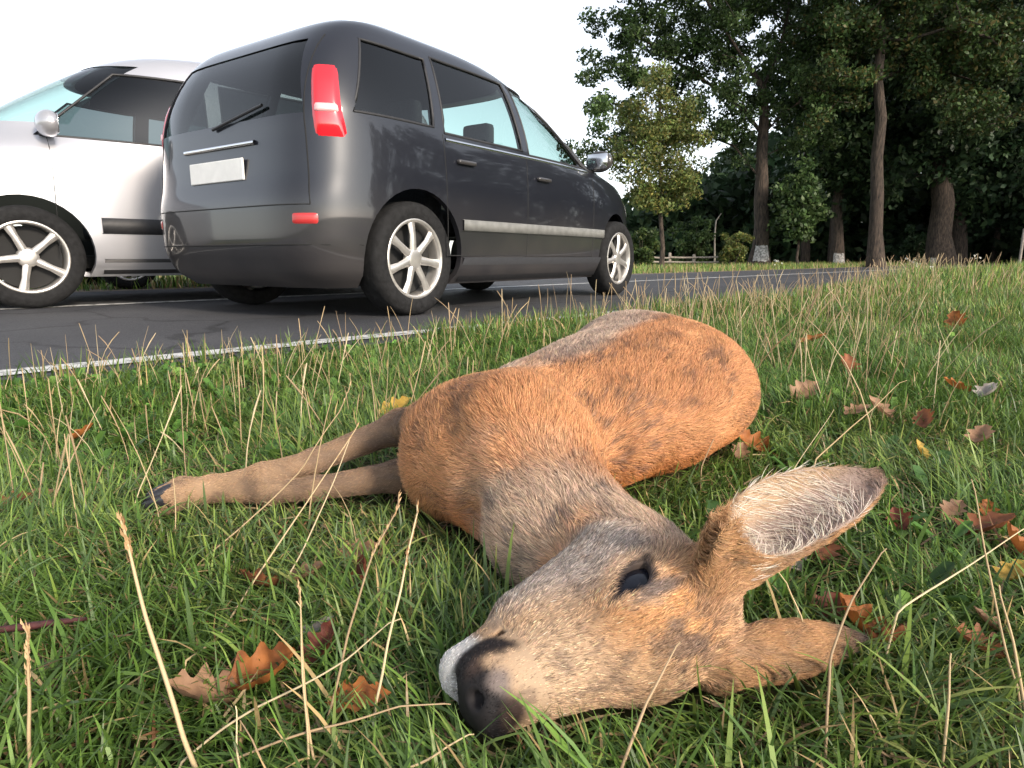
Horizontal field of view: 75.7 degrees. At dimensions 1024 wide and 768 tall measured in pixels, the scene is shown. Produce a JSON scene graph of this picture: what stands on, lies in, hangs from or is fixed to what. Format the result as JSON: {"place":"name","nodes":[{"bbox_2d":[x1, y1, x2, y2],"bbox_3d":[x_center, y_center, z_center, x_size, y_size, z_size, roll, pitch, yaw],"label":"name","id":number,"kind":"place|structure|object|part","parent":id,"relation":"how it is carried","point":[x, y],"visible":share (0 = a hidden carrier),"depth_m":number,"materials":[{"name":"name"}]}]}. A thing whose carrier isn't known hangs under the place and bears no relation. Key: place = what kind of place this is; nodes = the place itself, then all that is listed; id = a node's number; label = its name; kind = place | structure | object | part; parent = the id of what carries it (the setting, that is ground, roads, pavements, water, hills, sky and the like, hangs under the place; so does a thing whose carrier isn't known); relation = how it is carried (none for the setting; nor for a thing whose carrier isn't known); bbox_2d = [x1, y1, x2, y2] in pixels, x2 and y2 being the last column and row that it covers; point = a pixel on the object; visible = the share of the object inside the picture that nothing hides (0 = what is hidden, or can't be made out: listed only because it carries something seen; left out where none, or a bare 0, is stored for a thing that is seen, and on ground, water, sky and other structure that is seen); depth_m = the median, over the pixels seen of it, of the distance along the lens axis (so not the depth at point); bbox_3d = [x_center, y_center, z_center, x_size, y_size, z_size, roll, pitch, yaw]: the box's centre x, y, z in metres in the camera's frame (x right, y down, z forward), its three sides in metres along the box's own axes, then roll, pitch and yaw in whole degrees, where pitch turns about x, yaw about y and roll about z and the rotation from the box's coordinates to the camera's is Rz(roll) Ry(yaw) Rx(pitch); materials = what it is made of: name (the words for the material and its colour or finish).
{"place":"outdoors","nodes":[
{"label":"outdoors","id":0,"kind":"place"},
{"bbox_2d":[75,267,854,291],"bbox_3d":[10.776,-3.880,21.980,1.050,0.001,74.000,11,15,44],"label":"shoulder","id":1,"kind":"object","parent":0,"point":[121,289],"visible":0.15,"depth_m":7.32},
{"bbox_2d":[83,276,154,288],"bbox_3d":[-3.754,-2.019,8.511,1.946,1.430,3.966,11,15,43],"label":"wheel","id":2,"kind":"object","parent":1,"relation":"on","point":[123,282],"visible":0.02,"depth_m":7.14,"materials":[{"name":"black rubber"}]},
{"bbox_2d":[0,263,1007,384],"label":"road","id":3,"kind":"structure","parent":0,"point":[39,330],"depth_m":4.01,"materials":[{"name":"asphalt"}]},
{"bbox_2d":[0,58,201,307],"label":"car","id":4,"kind":"object","parent":3,"relation":"on","point":[81,180],"visible":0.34,"depth_m":4.55,"materials":[{"name":"silver metal"}]},
{"bbox_3d":[-2.773,-1.962,4.690,1.098,0.490,0.222,-9,14,-39],"label":"side window","id":5,"kind":"part","parent":4,"relation":"part of","materials":[{"name":"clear glass"}]},
{"bbox_2d":[0,295,791,375],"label":"edge line","id":6,"kind":"object","parent":3,"relation":"on","point":[2,372],"visible":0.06,"depth_m":2.31,"materials":[{"name":"paint"}]},
{"bbox_2d":[160,20,633,314],"bbox_3d":[-0.457,-1.528,5.317,1.956,1.662,4.183,8,13,34],"label":"people carrier","id":7,"kind":"object","parent":3,"relation":"on","point":[330,154],"visible":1,"depth_m":3.73,"materials":[{"name":"paint"}]},
{"bbox_2d":[165,39,307,137],"bbox_3d":[-1.564,-1.643,3.697,1.360,0.400,0.191,8,13,34],"label":"rear window","id":8,"kind":"structure","parent":7,"relation":"in","point":[212,95],"depth_m":3.60,"materials":[{"name":"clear glass"}]},
{"bbox_2d":[355,41,431,125],"bbox_3d":[-0.661,-1.646,3.606,0.154,0.400,0.630,8,13,34],"label":"side window","id":9,"kind":"structure","parent":7,"relation":"in","point":[392,83],"depth_m":3.59,"materials":[{"name":"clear glass"}]},
{"bbox_2d":[514,93,556,136],"bbox_3d":[0.232,-1.905,4.977,0.316,0.470,0.900,8,13,34],"label":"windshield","id":10,"kind":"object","parent":7,"relation":"in","point":[514,93],"depth_m":4.93,"materials":[{"name":"glass"}]},
{"bbox_2d":[0,266,966,309],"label":"line","id":11,"kind":"object","parent":3,"relation":"on","point":[347,293],"visible":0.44,"depth_m":5.67,"materials":[{"name":"paint"}]},
{"bbox_2d":[930,258,935,269],"bbox_3d":[9.092,-2.565,14.273,0.120,0.340,0.119,0,11,0],"label":"guide post","id":12,"kind":"object","parent":3,"relation":"on","point":[933,259],"visible":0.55,"depth_m":14.20,"materials":[{"name":"plastic"}]},
{"bbox_2d":[0,257,1023,767],"bbox_3d":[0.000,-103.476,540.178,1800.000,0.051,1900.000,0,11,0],"label":"meadow","id":13,"kind":"structure","parent":0,"point":[694,692],"depth_m":0.70,"materials":[{"name":"plant"}]},
{"bbox_2d":[0,491,31,511],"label":"fallen leaf","id":14,"kind":"object","parent":13,"relation":"on","point":[19,495],"visible":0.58,"depth_m":0.88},
{"bbox_2d":[20,618,31,767],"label":"dry stalk","id":15,"kind":"object","parent":13,"relation":"on","point":[27,666],"visible":0.99,"depth_m":0.43,"materials":[{"name":"plant"}]},
{"bbox_2d":[29,487,53,504],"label":"fallen leaf","id":16,"kind":"object","parent":13,"relation":"on","point":[41,491],"visible":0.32,"depth_m":0.90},
{"bbox_2d":[0,617,86,632],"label":"twig","id":17,"kind":"object","parent":13,"relation":"on","point":[33,626],"visible":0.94,"depth_m":0.57,"materials":[{"name":"wood"}]},
{"bbox_2d":[70,423,92,439],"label":"fallen leaf","id":18,"kind":"object","parent":13,"relation":"on","point":[80,432],"visible":0.71,"depth_m":1.15,"materials":[{"name":"plant"}]},
{"bbox_2d":[116,511,197,767],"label":"dry stalk","id":19,"kind":"object","parent":13,"relation":"on","point":[181,731],"visible":1,"depth_m":0.42,"materials":[{"name":"plant"}]},
{"bbox_2d":[154,504,186,516],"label":"fallen leaf","id":20,"kind":"object","parent":13,"relation":"on","point":[169,511],"visible":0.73,"depth_m":0.85,"materials":[{"name":"plant"}]},
{"bbox_2d":[169,662,243,702],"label":"fallen leaf","id":21,"kind":"object","parent":13,"relation":"on","point":[195,690],"visible":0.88,"depth_m":0.50,"materials":[{"name":"plant"}]},
{"bbox_2d":[235,706,240,767],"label":"dry stalk","id":22,"kind":"object","parent":13,"relation":"on","point":[238,759],"visible":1,"depth_m":0.42,"materials":[{"name":"plant"}]},
{"bbox_2d":[0,313,480,541],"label":"dry grass","id":23,"kind":"structure","parent":13,"relation":"on","point":[69,435],"depth_m":1.15,"materials":[{"name":"plant"}]},
{"bbox_2d":[240,720,265,766],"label":"dry stalk","id":24,"kind":"object","parent":13,"relation":"on","point":[254,745],"visible":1,"depth_m":0.43,"materials":[{"name":"plant"}]},
{"bbox_2d":[226,641,295,690],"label":"fallen leaf","id":25,"kind":"object","parent":13,"relation":"on","point":[263,653],"visible":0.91,"depth_m":0.52,"materials":[{"name":"plant"}]},
{"bbox_2d":[239,568,284,586],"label":"fallen leaf","id":26,"kind":"object","parent":13,"relation":"on","point":[260,577],"visible":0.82,"depth_m":0.65,"materials":[{"name":"plant"}]},
{"bbox_2d":[184,423,358,669],"bbox_3d":[-0.230,0.149,0.626,0.035,0.174,0.258,4,12,21],"label":"dry stalk","id":27,"kind":"object","parent":13,"relation":"on","point":[231,616],"visible":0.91,"depth_m":0.66,"materials":[{"name":"plant"}]},
{"bbox_2d":[194,373,350,573],"bbox_3d":[-0.268,0.104,0.786,0.026,0.201,0.242,7,13,32],"label":"dry stalk","id":28,"kind":"object","parent":13,"relation":"on","point":[231,535],"visible":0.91,"depth_m":0.78,"materials":[{"name":"plant"}]},
{"bbox_2d":[178,618,400,767],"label":"dry stalk","id":29,"kind":"object","parent":13,"relation":"on","point":[240,717],"visible":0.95,"depth_m":0.45,"materials":[{"name":"plant"}]},
{"bbox_2d":[296,601,309,767],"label":"dry stalk","id":30,"kind":"object","parent":13,"relation":"on","point":[306,717],"visible":1,"depth_m":0.43,"materials":[{"name":"plant"}]},
{"bbox_2d":[282,561,326,581],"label":"fallen leaf","id":31,"kind":"object","parent":13,"relation":"on","point":[317,564],"visible":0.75,"depth_m":0.69,"materials":[{"name":"plant"}]},
{"bbox_2d":[297,580,314,759],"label":"dry stalk","id":32,"kind":"object","parent":13,"relation":"on","point":[310,738],"visible":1,"depth_m":0.44,"materials":[{"name":"plant"}]},
{"bbox_2d":[299,618,334,665],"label":"fallen leaf","id":33,"kind":"object","parent":13,"relation":"on","point":[323,634],"visible":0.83,"depth_m":0.56,"materials":[{"name":"plant"}]},
{"bbox_2d":[285,434,351,588],"bbox_3d":[-0.206,0.143,0.720,0.005,0.150,0.145,4,11,18],"label":"dry stalk","id":34,"kind":"object","parent":13,"relation":"on","point":[318,515],"visible":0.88,"depth_m":0.71,"materials":[{"name":"plant"}]},
{"bbox_2d":[303,616,333,631],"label":"fallen leaf","id":35,"kind":"object","parent":13,"relation":"on","point":[317,625],"visible":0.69,"depth_m":0.59,"materials":[{"name":"plant"}]},
{"bbox_2d":[220,703,450,767],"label":"dry stalk","id":36,"kind":"object","parent":13,"relation":"on","point":[296,735],"visible":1,"depth_m":0.43,"materials":[{"name":"plant"}]},
{"bbox_2d":[332,538,380,558],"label":"fallen leaf","id":37,"kind":"object","parent":13,"relation":"on","point":[367,543],"visible":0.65,"depth_m":0.74,"materials":[{"name":"plant"}]},
{"bbox_2d":[325,676,390,712],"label":"fallen leaf","id":38,"kind":"object","parent":13,"relation":"on","point":[370,692],"visible":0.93,"depth_m":0.50,"materials":[{"name":"plant"}]},
{"bbox_2d":[350,553,366,590],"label":"fallen leaf","id":39,"kind":"object","parent":13,"relation":"on","point":[358,568],"visible":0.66,"depth_m":0.68,"materials":[{"name":"plant"}]},
{"bbox_2d":[326,491,401,724],"bbox_3d":[-0.109,0.174,0.492,0.006,0.176,0.081,9,14,38],"label":"dry stalk","id":40,"kind":"object","parent":13,"relation":"on","point":[357,602],"visible":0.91,"depth_m":0.48,"materials":[{"name":"plant"}]},
{"bbox_2d":[373,498,418,720],"bbox_3d":[-0.085,0.175,0.491,0.005,0.174,0.057,7,13,33],"label":"dry stalk","id":41,"kind":"object","parent":13,"relation":"on","point":[395,610],"visible":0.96,"depth_m":0.49,"materials":[{"name":"plant"}]},
{"bbox_2d":[380,396,411,413],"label":"fallen leaf","id":42,"kind":"object","parent":13,"relation":"on","point":[402,401],"visible":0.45,"depth_m":1.36,"materials":[{"name":"plant"}]},
{"bbox_2d":[410,734,473,767],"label":"dry stalk","id":43,"kind":"object","parent":13,"relation":"on","point":[434,755],"visible":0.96,"depth_m":0.42,"materials":[{"name":"plant"}]},
{"bbox_2d":[1,261,979,439],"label":"dry grass","id":44,"kind":"structure","parent":13,"relation":"on","point":[301,394],"depth_m":2.71,"materials":[{"name":"plant"}]},
{"bbox_2d":[29,260,974,290],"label":"grass","id":45,"kind":"structure","parent":13,"relation":"on","point":[641,269],"depth_m":16.84,"materials":[{"name":"plant"}]},
{"bbox_2d":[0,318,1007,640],"bbox_3d":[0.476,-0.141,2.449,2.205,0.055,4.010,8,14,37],"label":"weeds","id":46,"kind":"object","parent":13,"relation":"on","point":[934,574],"visible":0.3,"depth_m":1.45,"materials":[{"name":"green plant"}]},
{"bbox_2d":[0,362,1023,767],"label":"thatch","id":47,"kind":"object","parent":13,"relation":"on","point":[322,760],"visible":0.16,"depth_m":0.58,"materials":[{"name":"plant"}]},
{"bbox_2d":[142,309,889,741],"bbox_3d":[0.138,0.040,1.007,0.835,0.261,1.133,8,14,37],"label":"dead roe deer","id":48,"kind":"object","parent":13,"relation":"on","point":[616,595],"visible":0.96,"depth_m":0.62},
{"bbox_2d":[631,226,660,266],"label":"bush","id":49,"kind":"object","parent":13,"relation":"on","point":[645,244],"visible":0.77,"depth_m":23.27,"materials":[{"name":"green plant"}]},
{"bbox_2d":[620,642,680,767],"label":"dry stalk","id":50,"kind":"object","parent":13,"relation":"on","point":[639,721],"visible":1,"depth_m":0.42,"materials":[{"name":"plant"}]},
{"bbox_2d":[606,59,715,266],"bbox_3d":[4.426,-6.576,20.115,3.214,6.133,2.469,-3,11,-17],"label":"young tree","id":51,"kind":"object","parent":13,"relation":"on","point":[657,135],"visible":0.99,"depth_m":19.72,"materials":[{"name":"green plant"}]},
{"bbox_2d":[653,253,720,265],"bbox_3d":[7.132,-5.051,26.992,2.999,0.660,0.190,0,11,0],"label":"wooden fence","id":52,"kind":"object","parent":13,"relation":"on","point":[693,257],"visible":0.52,"depth_m":26.92,"materials":[{"name":"brown wood"}]},
{"bbox_2d":[665,215,716,264],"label":"bush","id":53,"kind":"object","parent":13,"relation":"on","point":[693,244],"visible":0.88,"depth_m":29.01,"materials":[{"name":"green plant"}]},
{"bbox_2d":[556,0,866,265],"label":"oak tree","id":54,"kind":"object","parent":13,"relation":"on","point":[731,19],"visible":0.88,"depth_m":24.00,"materials":[{"name":"green plant"}]},
{"bbox_2d":[700,388,732,494],"bbox_3d":[0.304,0.089,0.980,0.006,0.158,0.090,10,15,43],"label":"dry stalk","id":55,"kind":"object","parent":13,"relation":"on","point":[707,452],"visible":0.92,"depth_m":0.96,"materials":[{"name":"plant"}]},
{"bbox_2d":[714,214,720,264],"bbox_3d":[9.119,-6.408,29.317,0.284,2.311,0.090,0,11,0],"label":"dead sapling","id":56,"kind":"object","parent":13,"relation":"on","point":[715,239],"visible":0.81,"depth_m":29.30,"materials":[{"name":"grey wood"}]},
{"bbox_2d":[717,231,754,265],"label":"bush","id":57,"kind":"object","parent":13,"relation":"on","point":[736,251],"visible":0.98,"depth_m":24.30,"materials":[{"name":"green plant"}]},
{"bbox_2d":[731,442,750,458],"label":"fallen leaf","id":58,"kind":"object","parent":13,"relation":"on","point":[744,447],"visible":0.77,"depth_m":1.11,"materials":[{"name":"plant"}]},
{"bbox_2d":[740,429,769,451],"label":"fallen leaf","id":59,"kind":"object","parent":13,"relation":"on","point":[746,436],"visible":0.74,"depth_m":1.15,"materials":[{"name":"plant"}]},
{"bbox_2d":[570,265,1004,438],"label":"dry grass","id":60,"kind":"structure","parent":13,"relation":"on","point":[800,316],"depth_m":2.20,"materials":[{"name":"plant"}]},
{"bbox_2d":[778,572,806,679],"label":"dry stalk","id":61,"kind":"object","parent":13,"relation":"on","point":[793,599],"visible":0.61,"depth_m":0.54,"materials":[{"name":"plant"}]},
{"bbox_2d":[792,556,806,571],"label":"fallen leaf","id":62,"kind":"object","parent":13,"relation":"on","point":[799,566],"visible":0.23,"depth_m":0.71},
{"bbox_2d":[766,172,833,264],"bbox_3d":[10.552,-6.018,24.330,2.403,3.449,2.212,0,11,0],"label":"young tree","id":63,"kind":"object","parent":13,"relation":"on","point":[798,202],"visible":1,"depth_m":23.80,"materials":[{"name":"green plant"}]},
{"bbox_2d":[786,379,818,400],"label":"fallen leaf","id":64,"kind":"object","parent":13,"relation":"on","point":[802,387],"visible":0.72,"depth_m":1.51,"materials":[{"name":"plant"}]},
{"bbox_2d":[800,333,825,342],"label":"fallen leaf","id":65,"kind":"object","parent":13,"relation":"on","point":[811,336],"visible":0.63,"depth_m":2.50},
{"bbox_2d":[794,410,833,468],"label":"dry stalk","id":66,"kind":"object","parent":13,"relation":"on","point":[812,441],"visible":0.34,"depth_m":0.93,"materials":[{"name":"plant"}]},
{"bbox_2d":[622,0,1023,264],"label":"forest","id":67,"kind":"object","parent":13,"relation":"on","point":[728,191],"depth_m":35.78,"materials":[{"name":"plant"}]},
{"bbox_2d":[809,591,843,619],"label":"fallen leaf","id":68,"kind":"object","parent":13,"relation":"on","point":[833,596],"visible":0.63,"depth_m":0.62,"materials":[{"name":"plant"}]},
{"bbox_2d":[816,538,843,565],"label":"fallen leaf","id":69,"kind":"object","parent":13,"relation":"on","point":[832,547],"visible":0.53,"depth_m":0.74,"materials":[{"name":"plant"}]},
{"bbox_2d":[746,0,927,264],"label":"oak tree","id":70,"kind":"object","parent":13,"relation":"on","point":[840,169],"visible":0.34,"depth_m":28.71,"materials":[{"name":"green plant"}]},
{"bbox_2d":[841,353,860,370],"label":"fallen leaf","id":71,"kind":"object","parent":13,"relation":"on","point":[848,359],"visible":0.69,"depth_m":1.90,"materials":[{"name":"plant"}]},
{"bbox_2d":[840,403,870,415],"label":"fallen leaf","id":72,"kind":"object","parent":13,"relation":"on","point":[860,406],"visible":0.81,"depth_m":1.34,"materials":[{"name":"plant"}]},
{"bbox_2d":[824,548,886,767],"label":"dry stalk","id":73,"kind":"object","parent":13,"relation":"on","point":[829,666],"visible":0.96,"depth_m":0.46,"materials":[{"name":"plant"}]},
{"bbox_2d":[813,380,906,466],"bbox_3d":[0.526,0.090,1.005,0.390,0.147,0.019,-10,15,-43],"label":"dry stalk","id":74,"kind":"object","parent":13,"relation":"on","point":[851,427],"visible":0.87,"depth_m":0.99,"materials":[{"name":"plant"}]},
{"bbox_2d":[839,593,896,654],"bbox_3d":[0.314,0.211,0.581,0.037,0.019,0.062,1,32,-45],"label":"fallen leaf","id":75,"kind":"object","parent":13,"relation":"on","point":[852,614],"visible":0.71,"depth_m":0.59,"materials":[{"name":"plant"}]},
{"bbox_2d":[869,395,895,420],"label":"fallen leaf","id":76,"kind":"object","parent":13,"relation":"on","point":[873,401],"visible":0.88,"depth_m":1.35,"materials":[{"name":"plant"}]},
{"bbox_2d":[865,621,906,643],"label":"fallen leaf","id":77,"kind":"object","parent":13,"relation":"on","point":[901,627],"visible":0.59,"depth_m":0.56,"materials":[{"name":"plant"}]},
{"bbox_2d":[886,507,912,529],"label":"fallen leaf","id":78,"kind":"object","parent":13,"relation":"on","point":[896,516],"visible":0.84,"depth_m":0.82,"materials":[{"name":"plant"}]},
{"bbox_2d":[778,0,1023,266],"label":"oak tree","id":79,"kind":"object","parent":13,"relation":"on","point":[963,42],"visible":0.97,"depth_m":22.15,"materials":[{"name":"green plant"}]},
{"bbox_2d":[884,224,926,263],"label":"bush","id":80,"kind":"object","parent":13,"relation":"on","point":[912,247],"visible":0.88,"depth_m":30.06,"materials":[{"name":"green plant"}]},
{"bbox_2d":[816,252,1010,276],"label":"dry weeds","id":81,"kind":"object","parent":13,"relation":"on","point":[909,259],"visible":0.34,"depth_m":13.07,"materials":[{"name":"plant"}]},
{"bbox_2d":[912,408,934,430],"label":"fallen leaf","id":82,"kind":"object","parent":13,"relation":"on","point":[926,414],"visible":0.98,"depth_m":1.26,"materials":[{"name":"plant"}]},
{"bbox_2d":[916,440,930,458],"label":"fallen leaf","id":83,"kind":"object","parent":13,"relation":"on","point":[919,443],"visible":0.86,"depth_m":1.12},
{"bbox_2d":[850,0,1023,265],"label":"oak tree","id":84,"kind":"object","parent":13,"relation":"on","point":[948,163],"visible":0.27,"depth_m":27.15,"materials":[{"name":"green plant"}]},
{"bbox_2d":[941,653,951,767],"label":"dry stalk","id":85,"kind":"object","parent":13,"relation":"on","point":[946,720],"visible":1,"depth_m":0.43,"materials":[{"name":"plant"}]},
{"bbox_2d":[877,529,1023,683],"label":"dry stalk","id":86,"kind":"object","parent":13,"relation":"on","point":[913,600],"visible":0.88,"depth_m":0.55,"materials":[{"name":"plant"}]},
{"bbox_2d":[939,499,967,515],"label":"fallen leaf","id":87,"kind":"object","parent":13,"relation":"on","point":[950,507],"visible":0.96,"depth_m":0.86,"materials":[{"name":"plant"}]},
{"bbox_2d":[944,310,966,327],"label":"fallen leaf","id":88,"kind":"object","parent":13,"relation":"on","point":[951,318],"visible":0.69,"depth_m":3.10,"materials":[{"name":"plant"}]},
{"bbox_2d":[944,377,971,390],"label":"fallen leaf","id":89,"kind":"object","parent":13,"relation":"on","point":[951,381],"visible":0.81,"depth_m":1.56,"materials":[{"name":"plant"}]},
{"bbox_2d":[899,57,1023,263],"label":"oak tree","id":90,"kind":"object","parent":13,"relation":"on","point":[983,215],"visible":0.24,"depth_m":31.36,"materials":[{"name":"green plant"}]},
{"bbox_2d":[964,424,994,445],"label":"fallen leaf","id":91,"kind":"object","parent":13,"relation":"on","point":[978,431],"visible":0.98,"depth_m":1.15,"materials":[{"name":"plant"}]},
{"bbox_2d":[955,622,1012,658],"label":"fallen leaf","id":92,"kind":"object","parent":13,"relation":"on","point":[967,637],"visible":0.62,"depth_m":0.56,"materials":[{"name":"plant"}]},
{"bbox_2d":[951,511,1016,536],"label":"fallen leaf","id":93,"kind":"object","parent":13,"relation":"on","point":[1002,519],"visible":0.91,"depth_m":0.81,"materials":[{"name":"plant"}]},
{"bbox_2d":[973,382,997,396],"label":"fallen leaf","id":94,"kind":"object","parent":13,"relation":"on","point":[985,388],"visible":0.91,"depth_m":1.52,"materials":[{"name":"plant"}]},
{"bbox_2d":[979,499,1000,515],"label":"fallen leaf","id":95,"kind":"object","parent":13,"relation":"on","point":[984,505],"visible":0.69,"depth_m":0.85,"materials":[{"name":"plant"}]},
{"bbox_2d":[974,606,1010,638],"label":"fallen leaf","id":96,"kind":"object","parent":13,"relation":"on","point":[983,615],"visible":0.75,"depth_m":0.59,"materials":[{"name":"plant"}]},
{"bbox_2d":[971,479,1022,717],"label":"dry stalk","id":97,"kind":"object","parent":13,"relation":"on","point":[1002,636],"visible":0.88,"depth_m":0.51,"materials":[{"name":"plant"}]},
{"bbox_2d":[993,559,1023,582],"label":"fallen leaf","id":98,"kind":"object","parent":13,"relation":"on","point":[1005,570],"visible":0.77,"depth_m":0.69,"materials":[{"name":"plant"}]},
{"bbox_2d":[998,585,1023,751],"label":"dry stalk","id":99,"kind":"object","parent":13,"relation":"on","point":[1016,661],"visible":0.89,"depth_m":0.46,"materials":[{"name":"plant"}]},
{"bbox_2d":[1007,521,1023,555],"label":"fallen leaf","id":100,"kind":"object","parent":13,"relation":"on","point":[1017,541],"visible":0.93,"depth_m":0.74,"materials":[{"name":"plant"}]},
{"bbox_2d":[1018,229,1023,262],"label":"wooden stake","id":101,"kind":"object","parent":13,"relation":"on","point":[1021,248],"visible":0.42,"depth_m":21.52,"materials":[{"name":"brown wood"}]},
{"bbox_2d":[0,0,1023,253],"label":"sky","id":102,"kind":"structure","parent":0,"point":[531,46],"materials":[{"name":"white"}]},
{"bbox_2d":[741,262,1023,303],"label":"dry grass","id":103,"kind":"structure","parent":0,"point":[856,279],"depth_m":5.07,"materials":[{"name":"plant"}]}
]}

